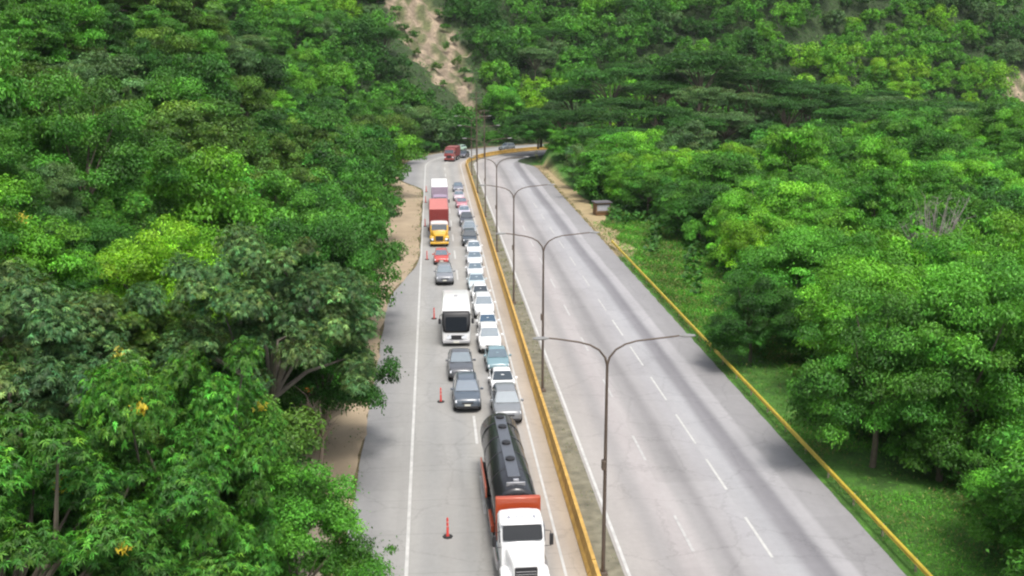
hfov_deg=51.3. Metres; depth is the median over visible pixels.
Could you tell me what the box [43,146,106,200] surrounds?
broadleaf tree
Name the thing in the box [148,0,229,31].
broadleaf tree
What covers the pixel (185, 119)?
broadleaf tree
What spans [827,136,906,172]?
broadleaf tree
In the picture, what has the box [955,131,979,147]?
broadleaf tree
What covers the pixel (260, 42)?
umbrella tree
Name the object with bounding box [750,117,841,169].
broadleaf tree
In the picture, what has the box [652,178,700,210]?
broadleaf tree
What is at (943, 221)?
dead tree
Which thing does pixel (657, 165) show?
broadleaf tree
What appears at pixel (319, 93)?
broadleaf tree
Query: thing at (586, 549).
median barrier
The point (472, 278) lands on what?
car
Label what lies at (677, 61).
umbrella tree
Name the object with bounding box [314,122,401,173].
broadleaf tree
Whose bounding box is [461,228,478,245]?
car
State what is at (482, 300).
car
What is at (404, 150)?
broadleaf tree
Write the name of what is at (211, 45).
broadleaf tree
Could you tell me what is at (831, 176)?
shrub
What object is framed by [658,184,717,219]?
broadleaf tree
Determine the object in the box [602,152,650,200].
broadleaf tree
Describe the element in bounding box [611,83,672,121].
umbrella tree
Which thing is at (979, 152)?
broadleaf tree
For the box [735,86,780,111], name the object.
umbrella tree
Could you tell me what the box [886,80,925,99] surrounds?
broadleaf tree
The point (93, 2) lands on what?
broadleaf tree
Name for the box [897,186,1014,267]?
broadleaf tree
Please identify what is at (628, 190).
broadleaf tree
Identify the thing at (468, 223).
car
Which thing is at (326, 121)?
broadleaf tree
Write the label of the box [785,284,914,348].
broadleaf tree
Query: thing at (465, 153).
car
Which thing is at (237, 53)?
broadleaf tree
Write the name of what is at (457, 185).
car
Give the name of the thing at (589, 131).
umbrella tree
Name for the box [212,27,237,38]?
broadleaf tree
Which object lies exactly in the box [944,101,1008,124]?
umbrella tree
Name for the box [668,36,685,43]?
shrub
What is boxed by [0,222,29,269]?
broadleaf tree
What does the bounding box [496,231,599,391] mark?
street lamp
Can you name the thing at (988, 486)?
broadleaf tree
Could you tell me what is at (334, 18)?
broadleaf tree
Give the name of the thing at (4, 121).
broadleaf tree
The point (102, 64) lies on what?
broadleaf tree
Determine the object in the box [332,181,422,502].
weeds
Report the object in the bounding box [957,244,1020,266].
broadleaf tree
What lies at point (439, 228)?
cargo truck
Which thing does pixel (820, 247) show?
broadleaf tree
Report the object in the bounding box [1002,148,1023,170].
broadleaf tree
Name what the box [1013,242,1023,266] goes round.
broadleaf tree
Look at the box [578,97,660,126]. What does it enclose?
umbrella tree
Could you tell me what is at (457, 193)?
car
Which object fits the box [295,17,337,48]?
broadleaf tree
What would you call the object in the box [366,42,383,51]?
shrub
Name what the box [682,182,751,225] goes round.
broadleaf tree
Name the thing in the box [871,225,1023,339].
broadleaf tree
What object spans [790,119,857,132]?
umbrella tree
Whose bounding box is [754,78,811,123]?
umbrella tree
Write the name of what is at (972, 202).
broadleaf tree
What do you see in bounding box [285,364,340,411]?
shrub
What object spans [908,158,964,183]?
broadleaf tree
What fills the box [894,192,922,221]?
broadleaf tree
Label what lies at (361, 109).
broadleaf tree
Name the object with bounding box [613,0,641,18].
umbrella tree
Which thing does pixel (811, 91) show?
umbrella tree
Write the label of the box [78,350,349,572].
broadleaf tree
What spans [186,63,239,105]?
broadleaf tree
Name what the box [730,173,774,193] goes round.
broadleaf tree
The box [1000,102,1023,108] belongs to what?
broadleaf tree
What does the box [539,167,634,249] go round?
dirt verge
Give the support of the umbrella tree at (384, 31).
on the ground at (422, 18)
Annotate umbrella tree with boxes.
[236,35,271,52]
[366,27,404,61]
[513,46,555,80]
[531,27,566,42]
[531,109,590,132]
[538,84,607,123]
[561,63,659,126]
[562,105,641,141]
[565,124,646,146]
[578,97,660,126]
[601,61,652,78]
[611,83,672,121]
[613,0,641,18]
[624,105,704,133]
[629,80,688,129]
[636,68,698,106]
[648,84,711,106]
[653,49,750,117]
[663,115,728,144]
[670,86,736,135]
[688,108,758,142]
[695,71,764,111]
[703,82,755,110]
[714,68,796,123]
[715,92,774,128]
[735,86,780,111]
[745,96,829,126]
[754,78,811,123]
[769,80,846,122]
[770,81,856,119]
[773,91,812,120]
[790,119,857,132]
[801,96,868,120]
[803,106,890,133]
[819,96,870,120]
[847,94,876,122]
[849,99,954,118]
[854,88,904,97]
[861,95,921,119]
[915,97,984,118]
[935,107,998,126]
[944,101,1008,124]
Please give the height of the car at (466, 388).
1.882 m
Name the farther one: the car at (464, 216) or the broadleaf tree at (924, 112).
the broadleaf tree at (924, 112)
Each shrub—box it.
[67,41,106,56]
[98,0,139,14]
[109,31,134,50]
[222,368,286,404]
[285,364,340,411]
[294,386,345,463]
[342,91,365,103]
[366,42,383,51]
[367,81,388,94]
[409,139,425,153]
[423,141,439,150]
[481,130,503,141]
[517,55,533,67]
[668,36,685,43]
[680,219,714,247]
[705,235,736,267]
[825,171,840,181]
[837,386,916,435]
[858,65,873,74]
[877,430,991,481]
[958,462,1013,517]
[971,418,1023,467]
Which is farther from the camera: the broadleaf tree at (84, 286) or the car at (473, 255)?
the car at (473, 255)
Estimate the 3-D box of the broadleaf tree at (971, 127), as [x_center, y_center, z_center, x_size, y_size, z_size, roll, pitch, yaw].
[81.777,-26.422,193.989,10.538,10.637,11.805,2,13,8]
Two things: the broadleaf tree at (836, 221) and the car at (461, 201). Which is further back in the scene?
the car at (461, 201)
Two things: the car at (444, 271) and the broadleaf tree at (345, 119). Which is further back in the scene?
the broadleaf tree at (345, 119)
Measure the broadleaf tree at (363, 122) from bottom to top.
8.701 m
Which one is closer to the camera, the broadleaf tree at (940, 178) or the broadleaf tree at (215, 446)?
the broadleaf tree at (215, 446)
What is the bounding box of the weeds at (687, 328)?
[470,151,914,572]
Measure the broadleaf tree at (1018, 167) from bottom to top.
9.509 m
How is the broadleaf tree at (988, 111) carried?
on the ground at (422, 18)
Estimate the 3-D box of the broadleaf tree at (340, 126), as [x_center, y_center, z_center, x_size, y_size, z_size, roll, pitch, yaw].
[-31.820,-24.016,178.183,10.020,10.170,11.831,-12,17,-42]
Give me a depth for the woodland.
327.36 m
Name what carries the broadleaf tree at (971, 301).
on the ground at (422, 18)
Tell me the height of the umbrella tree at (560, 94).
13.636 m
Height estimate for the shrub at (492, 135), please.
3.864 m
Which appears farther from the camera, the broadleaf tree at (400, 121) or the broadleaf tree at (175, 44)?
the broadleaf tree at (400, 121)
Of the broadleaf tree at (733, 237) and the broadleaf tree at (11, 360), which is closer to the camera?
the broadleaf tree at (11, 360)
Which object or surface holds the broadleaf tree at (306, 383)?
on the ground at (422, 18)
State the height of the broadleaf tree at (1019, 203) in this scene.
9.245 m
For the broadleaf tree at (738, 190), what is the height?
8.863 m
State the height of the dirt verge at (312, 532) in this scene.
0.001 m
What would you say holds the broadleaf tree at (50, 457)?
on the ground at (422, 18)
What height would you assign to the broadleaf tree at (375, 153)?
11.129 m
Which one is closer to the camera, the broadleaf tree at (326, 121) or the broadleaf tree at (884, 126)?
the broadleaf tree at (326, 121)
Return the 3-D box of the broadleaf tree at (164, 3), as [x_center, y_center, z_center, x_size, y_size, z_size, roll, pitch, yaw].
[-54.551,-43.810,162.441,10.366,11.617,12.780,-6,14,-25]
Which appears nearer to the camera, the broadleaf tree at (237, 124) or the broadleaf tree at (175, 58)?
the broadleaf tree at (237, 124)
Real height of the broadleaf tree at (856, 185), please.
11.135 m
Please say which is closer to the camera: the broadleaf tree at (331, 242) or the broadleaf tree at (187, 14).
the broadleaf tree at (331, 242)
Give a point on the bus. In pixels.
(456, 323)
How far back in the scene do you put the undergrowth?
151.61 m
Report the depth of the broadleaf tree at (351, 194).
102.34 m
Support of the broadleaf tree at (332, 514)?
on the ground at (422, 18)
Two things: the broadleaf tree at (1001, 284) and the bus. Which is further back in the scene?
the bus
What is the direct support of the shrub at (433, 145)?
on the ground at (422, 18)
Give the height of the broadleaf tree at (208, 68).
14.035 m
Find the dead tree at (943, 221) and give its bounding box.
[899,192,973,260]
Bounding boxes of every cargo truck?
[428,198,450,245]
[431,179,449,202]
[444,145,459,160]
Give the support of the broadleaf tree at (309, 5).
on the ground at (422, 18)
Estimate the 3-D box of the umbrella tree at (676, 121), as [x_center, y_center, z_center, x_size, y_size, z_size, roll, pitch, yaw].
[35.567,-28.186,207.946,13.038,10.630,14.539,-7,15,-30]
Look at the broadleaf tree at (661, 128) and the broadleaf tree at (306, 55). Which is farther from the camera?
the broadleaf tree at (306, 55)
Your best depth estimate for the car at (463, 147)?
261.39 m
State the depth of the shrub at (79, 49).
133.12 m
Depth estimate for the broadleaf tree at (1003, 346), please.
62.28 m
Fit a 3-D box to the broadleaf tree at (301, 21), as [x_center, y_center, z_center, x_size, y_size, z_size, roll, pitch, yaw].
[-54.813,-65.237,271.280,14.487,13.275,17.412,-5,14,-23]
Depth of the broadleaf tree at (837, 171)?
156.84 m
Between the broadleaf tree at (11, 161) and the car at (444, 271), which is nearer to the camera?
the broadleaf tree at (11, 161)
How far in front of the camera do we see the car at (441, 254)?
122.76 m
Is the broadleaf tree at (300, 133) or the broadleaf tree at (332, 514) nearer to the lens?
the broadleaf tree at (332, 514)
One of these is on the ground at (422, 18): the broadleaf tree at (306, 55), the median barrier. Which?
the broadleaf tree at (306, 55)
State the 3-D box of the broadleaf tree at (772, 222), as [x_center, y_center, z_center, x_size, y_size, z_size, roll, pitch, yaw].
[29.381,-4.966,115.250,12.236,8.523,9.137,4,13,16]
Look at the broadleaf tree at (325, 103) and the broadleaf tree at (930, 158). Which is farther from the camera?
the broadleaf tree at (325, 103)
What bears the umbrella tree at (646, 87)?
on the ground at (422, 18)
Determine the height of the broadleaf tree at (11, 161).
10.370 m
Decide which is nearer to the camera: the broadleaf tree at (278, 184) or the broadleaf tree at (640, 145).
the broadleaf tree at (278, 184)
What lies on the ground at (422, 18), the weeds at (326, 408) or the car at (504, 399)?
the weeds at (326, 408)
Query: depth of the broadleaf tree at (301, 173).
112.38 m
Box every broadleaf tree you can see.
[0,0,77,60]
[0,4,69,66]
[0,33,40,152]
[0,47,39,78]
[0,55,96,148]
[0,94,25,151]
[0,125,56,240]
[0,171,117,347]
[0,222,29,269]
[0,257,151,461]
[0,346,18,411]
[0,404,259,575]
[1,64,198,227]
[2,152,36,181]
[4,157,89,266]
[5,42,20,66]
[5,335,299,575]
[21,0,111,58]
[25,0,103,32]
[32,59,111,106]
[39,79,119,142]
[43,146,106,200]
[49,47,149,104]
[49,209,156,290]
[56,190,182,284]
[60,278,113,318]
[74,204,255,378]
[77,2,136,51]
[78,288,188,366]
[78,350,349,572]
[80,105,150,148]
[94,125,162,207]
[107,36,181,79]
[110,97,261,156]
[115,221,385,410]
[116,26,203,73]
[116,221,273,354]
[120,79,155,112]
[123,0,189,27]
[125,4,190,41]
[128,72,220,131]
[138,48,245,127]
[138,51,192,74]
[139,143,275,247]
[142,107,249,181]
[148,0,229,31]
[180,27,231,65]
[186,11,234,41]
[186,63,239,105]
[195,12,216,24]
[198,150,302,242]
[202,34,261,77]
[203,2,228,19]
[205,453,402,575]
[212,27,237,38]
[215,0,260,18]
[224,73,277,120]
[228,53,294,97]
[239,123,305,173]
[240,206,404,319]
[241,104,348,161]
[242,156,323,210]
[243,283,408,448]
[245,45,258,50]
[253,30,292,59]
[254,88,300,118]
[255,200,392,348]
[258,123,344,165]
[265,140,327,196]
[269,55,318,83]
[270,5,324,48]
[270,60,320,113]
[273,116,330,130]
[273,180,408,285]
[284,0,325,15]
[285,46,328,83]
[285,158,388,241]
[285,176,377,252]
[288,82,343,124]
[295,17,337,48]
[302,136,408,216]
[306,11,348,48]
[314,89,322,96]
[314,91,350,124]
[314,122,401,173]
[317,9,358,49]
[333,137,395,181]
[334,174,400,230]
[335,124,345,131]
[335,133,397,195]
[340,123,429,175]
[345,93,397,122]
[345,120,371,127]
[350,110,424,147]
[385,103,438,133]
[389,185,403,200]
[399,117,424,148]
[482,84,527,126]
[500,107,579,147]
[511,117,561,148]
[542,99,588,131]
[543,124,589,160]
[555,147,637,193]
[562,139,598,179]
[565,138,595,167]
[591,129,663,158]
[601,77,646,125]
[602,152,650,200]
[610,152,653,187]
[616,163,674,214]
[632,159,682,205]
[638,125,685,147]
[643,150,700,202]
[645,146,693,166]
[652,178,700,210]
[654,119,724,153]
[657,177,716,234]
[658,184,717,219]
[675,149,767,198]
[681,148,765,187]
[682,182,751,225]
[686,142,760,167]
[699,195,742,240]
[700,269,812,363]
[711,216,770,267]
[714,180,809,209]
[714,192,778,239]
[716,217,887,344]
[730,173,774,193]
[731,201,834,252]
[733,118,774,145]
[736,227,832,313]
[736,240,783,310]
[744,122,795,149]
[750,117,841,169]
[750,178,850,221]
[758,123,838,176]
[762,174,788,182]
[769,163,836,186]
[776,269,985,467]
[783,166,850,196]
[785,246,934,389]
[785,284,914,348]
[800,201,866,233]
[821,144,854,175]
[821,166,844,184]
[824,219,981,288]
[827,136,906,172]
[828,165,918,231]
[830,165,897,219]
[834,174,894,190]
[838,136,894,162]
[839,120,877,150]
[844,250,1023,453]
[847,132,922,191]
[862,213,927,248]
[865,111,936,151]
[866,57,912,90]
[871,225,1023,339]
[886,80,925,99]
[886,107,946,139]
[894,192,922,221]
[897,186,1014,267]
[906,126,973,160]
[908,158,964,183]
[908,159,980,197]
[908,172,970,220]
[911,145,959,168]
[912,186,1006,243]
[934,136,984,158]
[935,114,990,150]
[935,141,1014,171]
[941,174,1020,206]
[944,208,1023,264]
[948,189,1023,223]
[954,247,1023,423]
[954,435,1023,561]
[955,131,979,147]
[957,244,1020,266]
[958,158,1023,188]
[960,257,1023,363]
[961,100,1023,154]
[971,176,1023,202]
[975,401,1023,575]
[982,125,1023,159]
[985,106,1023,153]
[989,139,1023,171]
[995,178,1023,192]
[996,157,1023,179]
[999,206,1022,239]
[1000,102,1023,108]
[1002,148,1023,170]
[1004,209,1023,248]
[1008,193,1023,212]
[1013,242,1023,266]
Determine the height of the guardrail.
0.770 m
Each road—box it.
[348,144,586,575]
[473,150,905,575]
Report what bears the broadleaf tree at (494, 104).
on the ground at (422, 18)
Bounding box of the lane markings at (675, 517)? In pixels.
[523,204,693,550]
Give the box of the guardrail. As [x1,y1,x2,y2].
[611,240,932,575]
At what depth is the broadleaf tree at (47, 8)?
118.06 m
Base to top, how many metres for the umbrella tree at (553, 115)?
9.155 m
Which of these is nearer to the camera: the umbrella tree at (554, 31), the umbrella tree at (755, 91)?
the umbrella tree at (755, 91)
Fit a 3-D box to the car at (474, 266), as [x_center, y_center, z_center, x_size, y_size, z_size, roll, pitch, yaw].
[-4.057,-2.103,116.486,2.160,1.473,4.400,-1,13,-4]
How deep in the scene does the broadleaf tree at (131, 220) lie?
74.58 m
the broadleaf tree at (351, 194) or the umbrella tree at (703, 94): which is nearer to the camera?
the broadleaf tree at (351, 194)
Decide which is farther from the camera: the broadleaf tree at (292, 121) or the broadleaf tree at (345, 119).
the broadleaf tree at (345, 119)
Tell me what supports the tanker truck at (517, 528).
on the road at (448, 453)
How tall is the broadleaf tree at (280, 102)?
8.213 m
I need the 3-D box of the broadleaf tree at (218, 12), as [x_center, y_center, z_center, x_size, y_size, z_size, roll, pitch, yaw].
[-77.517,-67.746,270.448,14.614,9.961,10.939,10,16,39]
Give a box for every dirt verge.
[291,524,332,575]
[298,177,422,523]
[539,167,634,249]
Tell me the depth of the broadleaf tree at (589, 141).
196.19 m
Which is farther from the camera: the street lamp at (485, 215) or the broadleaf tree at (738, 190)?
the street lamp at (485, 215)
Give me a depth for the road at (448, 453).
66.76 m
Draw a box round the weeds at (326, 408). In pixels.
[298,177,395,572]
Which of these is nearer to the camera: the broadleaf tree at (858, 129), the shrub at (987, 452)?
the shrub at (987, 452)
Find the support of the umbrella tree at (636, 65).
on the ground at (422, 18)
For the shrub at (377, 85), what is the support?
on the ground at (422, 18)
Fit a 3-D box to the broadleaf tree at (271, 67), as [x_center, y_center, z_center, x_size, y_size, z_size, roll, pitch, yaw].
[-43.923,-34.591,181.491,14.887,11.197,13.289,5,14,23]
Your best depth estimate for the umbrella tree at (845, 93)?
241.71 m
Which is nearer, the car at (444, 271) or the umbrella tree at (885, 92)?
the car at (444, 271)
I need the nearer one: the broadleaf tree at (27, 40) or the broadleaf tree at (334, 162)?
the broadleaf tree at (27, 40)
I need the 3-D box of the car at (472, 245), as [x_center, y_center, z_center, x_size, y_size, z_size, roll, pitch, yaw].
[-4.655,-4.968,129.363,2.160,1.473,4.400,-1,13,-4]
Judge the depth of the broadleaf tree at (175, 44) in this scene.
144.32 m
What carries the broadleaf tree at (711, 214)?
on the ground at (422, 18)
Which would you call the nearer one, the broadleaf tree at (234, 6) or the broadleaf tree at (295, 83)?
the broadleaf tree at (295, 83)
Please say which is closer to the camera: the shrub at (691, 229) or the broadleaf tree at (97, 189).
the broadleaf tree at (97, 189)
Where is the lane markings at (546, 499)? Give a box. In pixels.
[404,146,772,575]
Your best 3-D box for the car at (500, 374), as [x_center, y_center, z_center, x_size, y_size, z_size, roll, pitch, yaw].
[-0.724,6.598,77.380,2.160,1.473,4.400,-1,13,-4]
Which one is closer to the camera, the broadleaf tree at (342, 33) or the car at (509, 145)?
the car at (509, 145)
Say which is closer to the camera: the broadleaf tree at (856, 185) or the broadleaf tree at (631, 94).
the broadleaf tree at (856, 185)
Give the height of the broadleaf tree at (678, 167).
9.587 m
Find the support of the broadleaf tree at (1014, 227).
on the ground at (422, 18)
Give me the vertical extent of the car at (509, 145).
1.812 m
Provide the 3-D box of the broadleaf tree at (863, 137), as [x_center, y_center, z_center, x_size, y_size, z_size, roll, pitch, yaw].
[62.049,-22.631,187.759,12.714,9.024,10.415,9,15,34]
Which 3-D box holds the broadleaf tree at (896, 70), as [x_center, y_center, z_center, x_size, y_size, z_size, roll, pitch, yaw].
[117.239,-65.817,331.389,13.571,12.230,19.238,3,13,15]
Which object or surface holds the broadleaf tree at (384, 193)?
on the ground at (422, 18)
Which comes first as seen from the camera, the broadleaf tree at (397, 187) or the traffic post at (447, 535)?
the traffic post at (447, 535)
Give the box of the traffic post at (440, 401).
[437,387,444,402]
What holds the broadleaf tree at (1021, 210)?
on the ground at (422, 18)
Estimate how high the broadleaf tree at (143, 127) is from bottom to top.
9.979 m
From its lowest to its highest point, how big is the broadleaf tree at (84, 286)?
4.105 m
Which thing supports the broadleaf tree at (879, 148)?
on the ground at (422, 18)
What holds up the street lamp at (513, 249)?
on the median ground at (590, 511)
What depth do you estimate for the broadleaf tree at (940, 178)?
141.93 m
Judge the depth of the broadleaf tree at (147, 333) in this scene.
57.63 m
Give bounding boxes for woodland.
[191,0,1023,196]
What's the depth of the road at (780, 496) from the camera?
68.86 m
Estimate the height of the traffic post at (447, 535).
1.050 m
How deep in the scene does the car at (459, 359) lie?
80.14 m
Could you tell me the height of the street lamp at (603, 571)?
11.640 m
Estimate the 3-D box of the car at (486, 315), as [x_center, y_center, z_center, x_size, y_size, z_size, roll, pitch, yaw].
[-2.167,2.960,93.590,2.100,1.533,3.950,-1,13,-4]
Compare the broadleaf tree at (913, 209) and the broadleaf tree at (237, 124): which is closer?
the broadleaf tree at (237, 124)
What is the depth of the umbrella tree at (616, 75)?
235.66 m
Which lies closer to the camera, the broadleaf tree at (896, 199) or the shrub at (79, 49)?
the broadleaf tree at (896, 199)
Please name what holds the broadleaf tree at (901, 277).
on the ground at (422, 18)
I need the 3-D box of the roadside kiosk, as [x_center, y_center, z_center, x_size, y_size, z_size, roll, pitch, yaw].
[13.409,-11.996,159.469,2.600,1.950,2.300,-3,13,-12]
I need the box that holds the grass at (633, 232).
[590,219,1023,575]
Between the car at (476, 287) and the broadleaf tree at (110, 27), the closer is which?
the car at (476, 287)
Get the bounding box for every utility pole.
[471,91,480,158]
[479,109,488,157]
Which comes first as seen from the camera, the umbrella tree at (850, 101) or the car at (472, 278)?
the car at (472, 278)
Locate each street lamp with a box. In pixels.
[457,125,499,192]
[460,115,489,174]
[462,138,510,216]
[469,156,528,251]
[479,184,554,303]
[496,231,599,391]
[533,334,695,575]
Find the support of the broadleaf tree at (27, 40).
on the ground at (422, 18)
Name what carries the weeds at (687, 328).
on the median ground at (590, 511)
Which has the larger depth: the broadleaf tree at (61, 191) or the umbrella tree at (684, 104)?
the umbrella tree at (684, 104)
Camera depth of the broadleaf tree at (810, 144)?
165.42 m
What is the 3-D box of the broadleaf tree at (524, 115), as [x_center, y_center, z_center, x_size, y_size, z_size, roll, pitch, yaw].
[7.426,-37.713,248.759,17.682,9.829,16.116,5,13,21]
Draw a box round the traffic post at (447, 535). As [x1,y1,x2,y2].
[443,517,452,538]
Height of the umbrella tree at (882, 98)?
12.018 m
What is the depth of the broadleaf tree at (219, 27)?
175.68 m
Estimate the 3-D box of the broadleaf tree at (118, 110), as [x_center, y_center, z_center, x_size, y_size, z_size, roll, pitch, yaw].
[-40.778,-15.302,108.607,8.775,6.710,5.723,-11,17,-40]
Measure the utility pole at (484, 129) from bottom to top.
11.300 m
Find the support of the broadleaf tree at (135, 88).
on the ground at (422, 18)
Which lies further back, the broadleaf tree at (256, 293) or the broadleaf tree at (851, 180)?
the broadleaf tree at (851, 180)
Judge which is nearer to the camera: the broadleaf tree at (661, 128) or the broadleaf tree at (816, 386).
the broadleaf tree at (816, 386)
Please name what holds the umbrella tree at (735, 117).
on the ground at (422, 18)
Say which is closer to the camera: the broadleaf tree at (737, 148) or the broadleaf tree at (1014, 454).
the broadleaf tree at (1014, 454)
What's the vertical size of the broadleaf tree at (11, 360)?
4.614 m
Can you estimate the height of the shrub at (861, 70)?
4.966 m
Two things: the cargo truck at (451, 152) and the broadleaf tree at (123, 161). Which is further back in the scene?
the cargo truck at (451, 152)
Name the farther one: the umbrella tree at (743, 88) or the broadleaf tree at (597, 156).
the umbrella tree at (743, 88)
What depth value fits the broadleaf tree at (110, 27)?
144.54 m
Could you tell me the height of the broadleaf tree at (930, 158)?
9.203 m
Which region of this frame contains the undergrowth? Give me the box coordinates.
[9,0,1023,572]
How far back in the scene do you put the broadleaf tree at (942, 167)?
148.41 m
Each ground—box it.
[0,0,1023,575]
[468,149,624,575]
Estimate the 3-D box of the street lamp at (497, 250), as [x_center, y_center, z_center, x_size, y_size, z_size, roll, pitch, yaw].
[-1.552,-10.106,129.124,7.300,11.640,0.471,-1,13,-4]
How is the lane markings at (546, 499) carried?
on the road at (448, 453)
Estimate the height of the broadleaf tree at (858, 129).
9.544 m
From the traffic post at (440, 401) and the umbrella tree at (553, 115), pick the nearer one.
the traffic post at (440, 401)
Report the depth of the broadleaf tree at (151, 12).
153.84 m
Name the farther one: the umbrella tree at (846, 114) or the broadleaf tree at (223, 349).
the umbrella tree at (846, 114)
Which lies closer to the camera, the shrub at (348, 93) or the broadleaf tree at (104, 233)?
the broadleaf tree at (104, 233)
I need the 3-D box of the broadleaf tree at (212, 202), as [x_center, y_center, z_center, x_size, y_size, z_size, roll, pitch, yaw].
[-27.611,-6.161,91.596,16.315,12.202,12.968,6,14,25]
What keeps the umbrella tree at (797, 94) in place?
on the ground at (422, 18)
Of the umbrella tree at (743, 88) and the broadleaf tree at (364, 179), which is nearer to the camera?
the broadleaf tree at (364, 179)
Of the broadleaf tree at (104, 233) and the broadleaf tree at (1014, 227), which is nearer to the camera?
the broadleaf tree at (104, 233)
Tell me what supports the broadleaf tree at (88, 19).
on the ground at (422, 18)
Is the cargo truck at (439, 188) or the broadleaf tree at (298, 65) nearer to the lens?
the cargo truck at (439, 188)
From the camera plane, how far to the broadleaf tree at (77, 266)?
57.20 m
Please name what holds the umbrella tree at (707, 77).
on the ground at (422, 18)
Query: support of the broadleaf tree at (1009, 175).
on the ground at (422, 18)
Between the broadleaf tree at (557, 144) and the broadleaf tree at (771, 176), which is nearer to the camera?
the broadleaf tree at (771, 176)
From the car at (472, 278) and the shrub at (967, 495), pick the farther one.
the car at (472, 278)
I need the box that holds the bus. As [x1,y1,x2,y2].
[438,290,473,342]
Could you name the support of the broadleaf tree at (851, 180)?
on the ground at (422, 18)
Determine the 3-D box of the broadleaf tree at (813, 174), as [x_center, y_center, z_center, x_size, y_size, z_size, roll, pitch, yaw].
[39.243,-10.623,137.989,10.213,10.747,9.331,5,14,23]
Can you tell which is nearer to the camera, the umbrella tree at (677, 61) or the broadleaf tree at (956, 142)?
the broadleaf tree at (956, 142)
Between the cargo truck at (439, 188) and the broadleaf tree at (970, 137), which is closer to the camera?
the cargo truck at (439, 188)
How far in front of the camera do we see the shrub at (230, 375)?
68.70 m
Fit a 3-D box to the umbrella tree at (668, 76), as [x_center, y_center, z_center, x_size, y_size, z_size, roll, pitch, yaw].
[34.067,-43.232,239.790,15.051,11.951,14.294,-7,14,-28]
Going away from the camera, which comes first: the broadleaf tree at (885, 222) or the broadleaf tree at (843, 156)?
the broadleaf tree at (885, 222)
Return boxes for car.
[432,248,449,263]
[434,262,454,284]
[446,348,475,379]
[450,371,482,409]
[452,182,463,191]
[452,190,464,200]
[455,197,468,207]
[457,205,471,216]
[459,144,466,149]
[459,150,469,157]
[459,212,474,226]
[461,219,477,234]
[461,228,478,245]
[465,240,482,254]
[465,250,483,265]
[465,261,484,275]
[466,272,486,289]
[470,283,490,301]
[472,291,495,317]
[476,310,499,326]
[476,321,502,351]
[483,345,510,370]
[488,367,517,392]
[490,382,523,421]
[498,142,514,149]
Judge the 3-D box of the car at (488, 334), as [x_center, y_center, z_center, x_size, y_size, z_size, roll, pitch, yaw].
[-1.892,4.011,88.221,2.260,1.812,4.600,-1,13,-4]
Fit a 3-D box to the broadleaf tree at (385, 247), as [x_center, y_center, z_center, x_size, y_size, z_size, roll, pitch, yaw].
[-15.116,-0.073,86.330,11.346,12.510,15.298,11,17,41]
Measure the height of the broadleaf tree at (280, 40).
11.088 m
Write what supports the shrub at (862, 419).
on the ground at (422, 18)
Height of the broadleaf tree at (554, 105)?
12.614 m
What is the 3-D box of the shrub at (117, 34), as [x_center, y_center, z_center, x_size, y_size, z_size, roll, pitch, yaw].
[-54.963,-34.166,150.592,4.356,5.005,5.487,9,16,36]
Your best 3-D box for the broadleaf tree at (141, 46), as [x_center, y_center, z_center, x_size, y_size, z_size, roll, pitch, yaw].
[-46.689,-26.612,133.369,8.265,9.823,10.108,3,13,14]
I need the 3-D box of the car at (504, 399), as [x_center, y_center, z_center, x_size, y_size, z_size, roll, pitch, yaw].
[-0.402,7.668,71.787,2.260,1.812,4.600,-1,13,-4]
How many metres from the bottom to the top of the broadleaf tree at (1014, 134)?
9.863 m
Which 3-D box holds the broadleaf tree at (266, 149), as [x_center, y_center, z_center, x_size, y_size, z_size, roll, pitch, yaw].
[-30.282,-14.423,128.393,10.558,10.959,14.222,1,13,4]
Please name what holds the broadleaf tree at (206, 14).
on the ground at (422, 18)
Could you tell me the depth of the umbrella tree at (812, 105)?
214.90 m
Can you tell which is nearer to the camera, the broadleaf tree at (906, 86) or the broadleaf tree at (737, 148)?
the broadleaf tree at (737, 148)
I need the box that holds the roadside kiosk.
[591,200,611,214]
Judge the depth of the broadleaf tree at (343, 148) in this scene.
147.87 m
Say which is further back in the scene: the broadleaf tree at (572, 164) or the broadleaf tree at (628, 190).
the broadleaf tree at (572, 164)
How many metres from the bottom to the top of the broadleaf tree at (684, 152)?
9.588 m
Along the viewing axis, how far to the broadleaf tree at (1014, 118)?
185.65 m
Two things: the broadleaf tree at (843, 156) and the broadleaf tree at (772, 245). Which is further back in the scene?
the broadleaf tree at (843, 156)
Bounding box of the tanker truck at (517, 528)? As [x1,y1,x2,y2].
[480,413,553,575]
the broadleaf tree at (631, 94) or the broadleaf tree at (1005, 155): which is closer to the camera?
the broadleaf tree at (1005, 155)
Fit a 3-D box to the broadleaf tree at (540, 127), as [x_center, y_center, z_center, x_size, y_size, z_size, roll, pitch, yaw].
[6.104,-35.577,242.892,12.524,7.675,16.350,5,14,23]
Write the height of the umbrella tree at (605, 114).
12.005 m
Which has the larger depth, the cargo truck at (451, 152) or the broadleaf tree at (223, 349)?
the cargo truck at (451, 152)
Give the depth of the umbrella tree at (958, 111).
212.50 m
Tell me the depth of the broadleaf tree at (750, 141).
196.79 m
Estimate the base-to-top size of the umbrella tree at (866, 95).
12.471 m
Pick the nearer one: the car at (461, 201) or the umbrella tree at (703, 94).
the car at (461, 201)
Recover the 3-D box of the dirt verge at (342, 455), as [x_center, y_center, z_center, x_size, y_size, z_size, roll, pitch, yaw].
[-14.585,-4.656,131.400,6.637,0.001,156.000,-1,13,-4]
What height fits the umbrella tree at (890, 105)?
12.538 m
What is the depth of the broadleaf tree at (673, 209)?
136.46 m
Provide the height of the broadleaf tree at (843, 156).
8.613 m
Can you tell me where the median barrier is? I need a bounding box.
[465,146,600,575]
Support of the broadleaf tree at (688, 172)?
on the ground at (422, 18)

